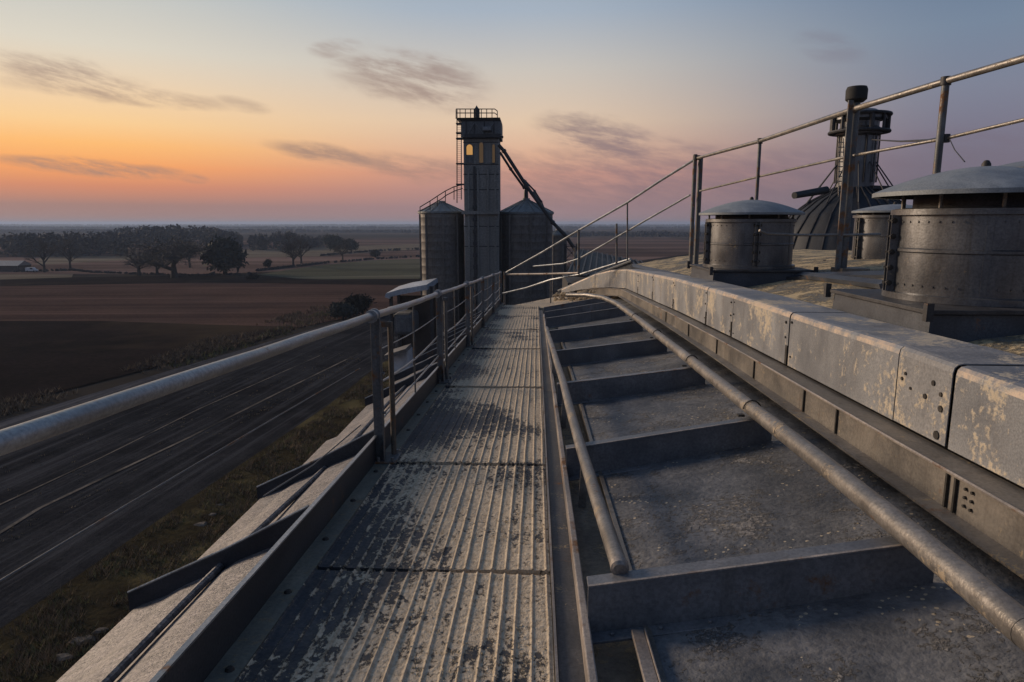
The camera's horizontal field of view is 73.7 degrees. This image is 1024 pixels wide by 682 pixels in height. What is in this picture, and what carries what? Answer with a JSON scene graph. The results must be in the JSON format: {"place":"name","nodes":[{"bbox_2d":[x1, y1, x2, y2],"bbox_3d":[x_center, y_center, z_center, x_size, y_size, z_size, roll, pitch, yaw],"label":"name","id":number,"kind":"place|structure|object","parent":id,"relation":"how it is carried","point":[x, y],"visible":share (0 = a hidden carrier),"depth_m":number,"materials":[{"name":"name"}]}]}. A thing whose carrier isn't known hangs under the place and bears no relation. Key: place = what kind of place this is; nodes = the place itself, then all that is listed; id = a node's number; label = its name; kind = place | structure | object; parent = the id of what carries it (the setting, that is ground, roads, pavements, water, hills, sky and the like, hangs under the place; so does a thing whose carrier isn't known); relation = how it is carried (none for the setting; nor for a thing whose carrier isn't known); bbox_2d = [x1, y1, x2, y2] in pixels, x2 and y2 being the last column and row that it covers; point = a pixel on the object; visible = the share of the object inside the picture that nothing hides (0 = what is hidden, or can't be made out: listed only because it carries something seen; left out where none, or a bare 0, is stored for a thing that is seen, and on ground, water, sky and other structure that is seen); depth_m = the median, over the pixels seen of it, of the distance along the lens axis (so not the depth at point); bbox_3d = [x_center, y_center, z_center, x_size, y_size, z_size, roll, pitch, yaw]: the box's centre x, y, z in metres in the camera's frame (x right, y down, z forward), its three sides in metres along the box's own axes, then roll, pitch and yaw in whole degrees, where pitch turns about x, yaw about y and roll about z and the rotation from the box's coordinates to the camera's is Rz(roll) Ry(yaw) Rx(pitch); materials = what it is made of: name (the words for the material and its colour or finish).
{"place":"outdoors","nodes":[
{"label":"outdoors","id":0,"kind":"place"},
{"bbox_2d":[0,261,31,271],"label":"barn","id":1,"kind":"structure","parent":0,"point":[8,266],"depth_m":299.67,"materials":[{"name":"metal"}]},
{"bbox_2d":[0,274,72,279],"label":"stubble field","id":2,"kind":"structure","parent":0,"point":[17,276],"depth_m":270.67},
{"bbox_2d":[37,256,133,264],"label":"field patch","id":3,"kind":"object","parent":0,"point":[57,260],"visible":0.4,"depth_m":397.78,"materials":[{"name":"plant"}]},
{"bbox_2d":[0,321,297,404],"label":"dark field","id":4,"kind":"structure","parent":0,"point":[37,356],"depth_m":115.99,"materials":[{"name":"soil"}]},
{"bbox_2d":[0,315,360,429],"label":"farm track","id":5,"kind":"structure","parent":0,"point":[16,420],"depth_m":86.84,"materials":[{"name":"brown soil"}]},
{"bbox_2d":[0,360,388,681],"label":"verge","id":6,"kind":"structure","parent":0,"point":[102,590],"depth_m":42.70,"materials":[{"name":"green plant"}]},
{"bbox_2d":[55,653,73,660],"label":"stone slab","id":7,"kind":"structure","parent":6,"relation":"on","point":[62,656],"depth_m":33.20,"materials":[{"name":"grey stone"}]},
{"bbox_2d":[68,635,95,644],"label":"stone slab","id":8,"kind":"structure","parent":6,"relation":"on","point":[86,638],"depth_m":34.55,"materials":[{"name":"grey stone"}]},
{"bbox_2d":[91,627,108,633],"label":"stone slab","id":9,"kind":"structure","parent":6,"relation":"on","point":[97,630],"depth_m":35.39,"materials":[{"name":"grey stone"}]},
{"bbox_2d":[194,522,207,525],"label":"stone slab","id":10,"kind":"structure","parent":6,"relation":"on","point":[201,524],"depth_m":47.83,"materials":[{"name":"grey stone"}]},
{"bbox_2d":[0,312,397,628],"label":"gravel yard","id":11,"kind":"structure","parent":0,"point":[23,590],"depth_m":61.77,"materials":[{"name":"grey gravel"}]},
{"bbox_2d":[0,355,319,504],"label":"yard gravel line","id":12,"kind":"object","parent":11,"relation":"on","point":[140,437],"visible":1,"depth_m":65.85,"materials":[{"name":"grey gravel"}]},
{"bbox_2d":[1,346,343,511],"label":"yard straw","id":13,"kind":"object","parent":11,"relation":"on","point":[172,424],"visible":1,"depth_m":74.18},
{"bbox_2d":[0,353,359,533],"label":"yard gravel line","id":14,"kind":"object","parent":11,"relation":"on","point":[19,520],"visible":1,"depth_m":60.85,"materials":[{"name":"grey gravel"}]},
{"bbox_2d":[1,358,359,540],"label":"yard straw","id":15,"kind":"object","parent":11,"relation":"on","point":[191,445],"visible":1,"depth_m":66.67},
{"bbox_2d":[384,344,412,371],"bbox_3d":[-9.843,5.519,60.612,1.970,10.489,3.600,0,10,2],"label":"white hopper","id":16,"kind":"object","parent":11,"relation":"on","point":[403,355],"visible":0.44,"depth_m":59.55,"materials":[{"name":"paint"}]},
{"bbox_2d":[564,244,577,271],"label":"lattice support","id":17,"kind":"object","parent":11,"relation":"on","point":[565,258],"visible":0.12,"depth_m":74.56,"materials":[{"name":"metal"}]},
{"bbox_2d":[498,144,575,249],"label":"grain spout","id":18,"kind":"object","parent":17,"relation":"attached to","point":[532,194],"visible":0.9,"depth_m":73.45,"materials":[{"name":"metal"}]},
{"bbox_2d":[0,275,419,285],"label":"hedge bank","id":19,"kind":"structure","parent":0,"point":[118,280],"depth_m":251.33,"materials":[{"name":"plant"}]},
{"bbox_2d":[122,231,208,277],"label":"bare tree","id":20,"kind":"object","parent":19,"relation":"on","point":[176,256],"visible":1,"depth_m":259.25,"materials":[{"name":"brown plant"}]},
{"bbox_2d":[246,274,260,278],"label":"bushy tree","id":21,"kind":"object","parent":19,"relation":"on","point":[252,276],"visible":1,"depth_m":256.10,"materials":[{"name":"green plant"}]},
{"bbox_2d":[0,283,420,326],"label":"ploughed field","id":22,"kind":"structure","parent":0,"point":[251,304],"depth_m":184.38,"materials":[{"name":"soil"}]},
{"bbox_2d":[0,302,372,415],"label":"scrub","id":23,"kind":"object","parent":22,"relation":"on","point":[159,362],"visible":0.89,"depth_m":111.93,"materials":[{"name":"plant"}]},
{"bbox_2d":[336,293,376,314],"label":"bushy tree","id":24,"kind":"object","parent":22,"relation":"on","point":[362,302],"visible":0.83,"depth_m":155.19,"materials":[{"name":"green plant"}]},
{"bbox_2d":[200,244,419,256],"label":"field strip","id":25,"kind":"object","parent":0,"point":[313,251],"visible":0.5,"depth_m":528.36,"materials":[{"name":"green plant"}]},
{"bbox_2d":[258,259,419,278],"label":"meadow","id":26,"kind":"structure","parent":0,"point":[393,269],"depth_m":298.62,"materials":[{"name":"green plant"}]},
{"bbox_2d":[0,237,703,273],"bbox_3d":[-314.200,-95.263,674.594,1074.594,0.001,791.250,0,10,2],"label":"fields","id":27,"kind":"structure","parent":0,"point":[643,248],"depth_m":434.32,"materials":[{"name":"brown soil"}]},
{"bbox_2d":[25,267,37,271],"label":"parked van","id":28,"kind":"object","parent":27,"relation":"on","point":[30,269],"visible":0.99,"depth_m":296.41,"materials":[{"name":"white paint"}]},
{"bbox_2d":[17,236,62,271],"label":"bare tree","id":29,"kind":"object","parent":27,"relation":"on","point":[51,251],"visible":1,"depth_m":293.93,"materials":[{"name":"brown plant"}]},
{"bbox_2d":[0,231,127,256],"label":"wood","id":30,"kind":"object","parent":27,"relation":"on","point":[99,242],"visible":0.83,"depth_m":444.55,"materials":[{"name":"green plant"}]},
{"bbox_2d":[53,236,82,267],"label":"bare tree","id":31,"kind":"object","parent":27,"relation":"on","point":[70,253],"visible":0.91,"depth_m":315.40,"materials":[{"name":"brown plant"}]},
{"bbox_2d":[13,268,256,275],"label":"hedgerow","id":32,"kind":"object","parent":27,"relation":"on","point":[119,272],"visible":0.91,"depth_m":285.50,"materials":[{"name":"green plant"}]},
{"bbox_2d":[136,242,179,272],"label":"bare tree","id":33,"kind":"object","parent":27,"relation":"on","point":[157,268],"visible":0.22,"depth_m":282.34,"materials":[{"name":"brown plant"}]},
{"bbox_2d":[105,224,242,248],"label":"wood","id":34,"kind":"object","parent":27,"relation":"on","point":[144,234],"visible":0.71,"depth_m":583.91,"materials":[{"name":"green plant"}]},
{"bbox_2d":[175,240,196,267],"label":"bare tree","id":35,"kind":"object","parent":27,"relation":"on","point":[188,248],"visible":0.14,"depth_m":325.13,"materials":[{"name":"brown plant"}]},
{"bbox_2d":[263,258,271,266],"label":"bushy tree","id":36,"kind":"object","parent":27,"relation":"on","point":[267,263],"visible":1,"depth_m":320.28,"materials":[{"name":"green plant"}]},
{"bbox_2d":[247,230,327,250],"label":"wood","id":37,"kind":"object","parent":27,"relation":"on","point":[261,241],"visible":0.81,"depth_m":557.91,"materials":[{"name":"green plant"}]},
{"bbox_2d":[278,234,304,264],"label":"bare tree","id":38,"kind":"object","parent":27,"relation":"on","point":[288,250],"visible":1,"depth_m":334.34,"materials":[{"name":"brown plant"}]},
{"bbox_2d":[292,236,311,263],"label":"bare tree","id":39,"kind":"object","parent":27,"relation":"on","point":[306,246],"visible":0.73,"depth_m":357.09,"materials":[{"name":"brown plant"}]},
{"bbox_2d":[322,234,344,251],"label":"bushy tree","id":40,"kind":"object","parent":27,"relation":"on","point":[332,241],"visible":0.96,"depth_m":504.51,"materials":[{"name":"green plant"}]},
{"bbox_2d":[256,255,419,270],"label":"hedgerow","id":41,"kind":"object","parent":27,"relation":"on","point":[291,266],"visible":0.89,"depth_m":348.27,"materials":[{"name":"green plant"}]},
{"bbox_2d":[333,239,352,259],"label":"bare tree","id":42,"kind":"object","parent":27,"relation":"on","point":[341,251],"visible":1,"depth_m":396.16,"materials":[{"name":"brown plant"}]},
{"bbox_2d":[343,238,358,250],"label":"bushy tree","id":43,"kind":"object","parent":27,"relation":"on","point":[354,245],"visible":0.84,"depth_m":504.52,"materials":[{"name":"green plant"}]},
{"bbox_2d":[320,247,418,255],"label":"hedgerow","id":44,"kind":"object","parent":27,"relation":"on","point":[394,249],"visible":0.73,"depth_m":497.62,"materials":[{"name":"green plant"}]},
{"bbox_2d":[369,249,380,257],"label":"bushy tree","id":45,"kind":"object","parent":27,"relation":"on","point":[374,253],"visible":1,"depth_m":417.93,"materials":[{"name":"green plant"}]},
{"bbox_2d":[0,224,704,420],"bbox_3d":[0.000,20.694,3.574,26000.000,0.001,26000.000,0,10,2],"label":"ground","id":46,"kind":"structure","parent":0,"point":[91,388],"depth_m":282.95,"materials":[{"name":"brown soil"}]},
{"bbox_2d":[116,240,158,275],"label":"bare tree","id":47,"kind":"object","parent":46,"relation":"on","point":[134,265],"visible":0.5,"depth_m":275.67,"materials":[{"name":"brown plant"}]},
{"bbox_2d":[0,228,418,232],"bbox_3d":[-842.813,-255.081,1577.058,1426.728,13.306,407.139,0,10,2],"label":"distant treeline","id":48,"kind":"object","parent":46,"relation":"on","point":[242,230],"visible":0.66,"depth_m":1581.56,"materials":[{"name":"green plant"}]},
{"bbox_2d":[199,234,248,274],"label":"bushy tree","id":49,"kind":"object","parent":46,"relation":"on","point":[224,255],"visible":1,"depth_m":277.76,"materials":[{"name":"green plant"}]},
{"bbox_2d":[328,301,359,319],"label":"bushy tree","id":50,"kind":"object","parent":46,"relation":"on","point":[343,310],"visible":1,"depth_m":148.75,"materials":[{"name":"green plant"}]},
{"bbox_2d":[0,226,704,228],"bbox_3d":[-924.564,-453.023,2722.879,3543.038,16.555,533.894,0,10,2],"label":"distant treeline","id":51,"kind":"object","parent":46,"relation":"on","point":[305,227],"visible":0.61,"depth_m":2637.77,"materials":[{"name":"green plant"}]},
{"bbox_2d":[0,224,704,225],"bbox_3d":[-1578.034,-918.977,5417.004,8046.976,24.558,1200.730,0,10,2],"label":"distant treeline","id":52,"kind":"object","parent":46,"relation":"on","point":[297,225],"visible":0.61,"depth_m":5488.77,"materials":[{"name":"green plant"}]},
{"bbox_2d":[385,278,438,357],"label":"loadout shed","id":53,"kind":"structure","parent":46,"relation":"on","point":[424,314],"depth_m":70.30,"materials":[{"name":"metal"}]},
{"bbox_2d":[418,201,464,334],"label":"silo","id":54,"kind":"object","parent":46,"relation":"on","point":[441,241],"visible":0.5,"depth_m":76.71,"materials":[{"name":"metal"}]},
{"bbox_2d":[420,185,462,210],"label":"roof stair rail","id":55,"kind":"object","parent":54,"relation":"on","point":[441,198],"visible":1,"depth_m":75.11,"materials":[{"name":"metal"}]},
{"bbox_2d":[456,105,502,315],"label":"elevator tower","id":56,"kind":"structure","parent":46,"relation":"on","point":[483,138],"depth_m":74.62,"materials":[{"name":"metal"}]},
{"bbox_2d":[456,110,463,202],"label":"ladder cage","id":57,"kind":"object","parent":56,"relation":"attached to","point":[457,139],"visible":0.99,"depth_m":73.89,"materials":[{"name":"metal"}]},
{"bbox_2d":[466,144,472,162],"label":"window","id":58,"kind":"structure","parent":56,"relation":"in","point":[469,147],"depth_m":73.72,"materials":[{"name":"yellow glass"}]},
{"bbox_2d":[465,109,497,118],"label":"platform railing","id":59,"kind":"object","parent":56,"relation":"on","point":[481,113],"visible":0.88,"depth_m":72.62,"materials":[{"name":"metal"}]},
{"bbox_2d":[479,142,483,163],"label":"window","id":60,"kind":"structure","parent":56,"relation":"in","point":[481,145],"depth_m":73.66,"materials":[{"name":"brown"}]},
{"bbox_2d":[492,144,494,163],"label":"window","id":61,"kind":"structure","parent":56,"relation":"in","point":[493,145],"depth_m":73.64,"materials":[{"name":"brown"}]},
{"bbox_2d":[500,190,553,304],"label":"silo","id":62,"kind":"object","parent":46,"relation":"on","point":[526,229],"visible":0.35,"depth_m":76.90,"materials":[{"name":"metal"}]},
{"bbox_2d":[499,152,539,200],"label":"grain spout","id":63,"kind":"object","parent":62,"relation":"on","point":[511,169],"visible":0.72,"depth_m":73.50,"materials":[{"name":"metal"}]},
{"bbox_2d":[524,179,544,207],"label":"grain spout","id":64,"kind":"object","parent":62,"relation":"attached to","point":[532,188],"visible":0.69,"depth_m":77.45,"materials":[{"name":"metal"}]},
{"bbox_2d":[56,249,1023,681],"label":"storage building","id":65,"kind":"structure","parent":46,"relation":"on","point":[754,551],"depth_m":3.61,"materials":[{"name":"metal"}]},
{"bbox_2d":[149,297,597,681],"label":"catwalk","id":66,"kind":"object","parent":65,"relation":"on","point":[264,621],"visible":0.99,"depth_m":3.59,"materials":[{"name":"metal"}]},
{"bbox_2d":[0,271,504,581],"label":"guard rail","id":67,"kind":"object","parent":66,"relation":"on","point":[25,434],"visible":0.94,"depth_m":3.52,"materials":[{"name":"metal"}]},
{"bbox_2d":[247,329,547,681],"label":"spilt grain","id":68,"kind":"object","parent":66,"relation":"on","point":[376,647],"visible":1,"depth_m":3.05},
{"bbox_2d":[553,290,618,300],"bbox_3d":[2.364,-1.402,22.232,0.298,0.660,3.431,-6,11,-31],"label":"grain pile","id":69,"kind":"object","parent":65,"relation":"on","point":[562,296],"visible":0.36,"depth_m":22.74,"materials":[{"name":"beige food"}]},
{"bbox_2d":[544,326,628,574],"bbox_3d":[0.538,0.473,7.670,0.088,0.710,9.556,0,10,1],"label":"conduit","id":70,"kind":"object","parent":65,"relation":"on","point":[616,557],"visible":0.95,"depth_m":4.24,"materials":[{"name":"metal"}]},
{"bbox_2d":[499,159,692,304],"bbox_3d":[2.340,-2.740,20.565,0.923,4.712,8.785,-6,12,-33],"label":"end railing","id":71,"kind":"object","parent":65,"relation":"on","point":[578,273],"visible":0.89,"depth_m":20.72,"materials":[{"name":"metal"}]},
{"bbox_2d":[631,628,661,681],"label":"gutter strip","id":72,"kind":"object","parent":65,"relation":"attached to","point":[646,661],"visible":1,"depth_m":2.62,"materials":[{"name":"metal"}]},
{"bbox_2d":[687,197,818,316],"bbox_3d":[3.944,-1.312,11.410,1.661,2.155,1.661,0,10,2],"label":"roof vent","id":73,"kind":"object","parent":65,"relation":"on","point":[740,249],"visible":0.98,"depth_m":10.75,"materials":[{"name":"metal"}]},
{"bbox_2d":[561,269,1023,579],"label":"conveyor cover","id":74,"kind":"object","parent":65,"relation":"on","point":[963,399],"visible":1,"depth_m":4.09,"materials":[{"name":"metal"}]},
{"bbox_2d":[565,293,1023,651],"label":"roof pipe","id":75,"kind":"object","parent":65,"relation":"on","point":[1000,610],"visible":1,"depth_m":2.85,"materials":[{"name":"metal"}]},
{"bbox_2d":[689,54,1023,271],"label":"roof railing","id":76,"kind":"object","parent":65,"relation":"on","point":[856,96],"visible":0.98,"depth_m":9.99,"materials":[{"name":"metal"}]},
{"bbox_2d":[871,138,935,141],"bbox_3d":[8.761,-4.621,15.615,0.169,1.733,16.193,4,11,24],"label":"cable","id":77,"kind":"object","parent":76,"relation":"attached to","point":[918,140],"visible":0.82,"depth_m":14.02,"materials":[{"name":"metal"}]},
{"bbox_2d":[949,139,964,161],"bbox_3d":[4.774,-2.073,7.337,0.018,0.505,2.805,5,11,28],"label":"stay wire","id":78,"kind":"object","parent":76,"relation":"hanging from","point":[957,152],"visible":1,"depth_m":7.16,"materials":[{"name":"metal"}]},
{"bbox_2d":[823,202,912,260],"bbox_3d":[7.135,-1.841,12.828,1.654,1.531,1.654,-3,10,-18],"label":"roof vent","id":79,"kind":"object","parent":65,"relation":"on","point":[873,219],"visible":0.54,"depth_m":12.48,"materials":[{"name":"metal"}]},
{"bbox_2d":[823,160,1023,341],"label":"roof vent","id":80,"kind":"object","parent":65,"relation":"on","point":[953,266],"visible":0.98,"depth_m":5.17,"materials":[{"name":"metal"}]},
{"bbox_2d":[1000,161,1023,167],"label":"roof vent","id":81,"kind":"object","parent":65,"relation":"on","point":[1020,164],"visible":0.09,"depth_m":10.65,"materials":[{"name":"metal"}]},
{"bbox_2d":[552,229,567,296],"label":"silo","id":82,"kind":"object","parent":46,"relation":"on","point":[557,252],"visible":0.26,"depth_m":103.04,"materials":[{"name":"metal"}]},
{"bbox_2d":[562,249,642,296],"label":"intake shed","id":83,"kind":"structure","parent":46,"relation":"on","point":[592,260],"depth_m":59.69,"materials":[{"name":"metal"}]},
{"bbox_2d":[564,229,704,237],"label":"distant treeline","id":84,"kind":"object","parent":46,"relation":"on","point":[652,233],"visible":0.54,"depth_m":1079.92,"materials":[{"name":"green plant"}]},
{"bbox_2d":[788,108,906,250],"bbox_3d":[12.043,4.239,25.681,8.879,24.904,8.831,0,10,2],"label":"dome bin","id":85,"kind":"object","parent":46,"relation":"on","point":[821,215],"visible":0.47,"depth_m":23.14,"materials":[{"name":"metal"}]},
{"bbox_2d":[0,0,1023,223],"label":"sky","id":86,"kind":"structure","parent":0,"point":[112,111],"materials":[{"name":"orange"}]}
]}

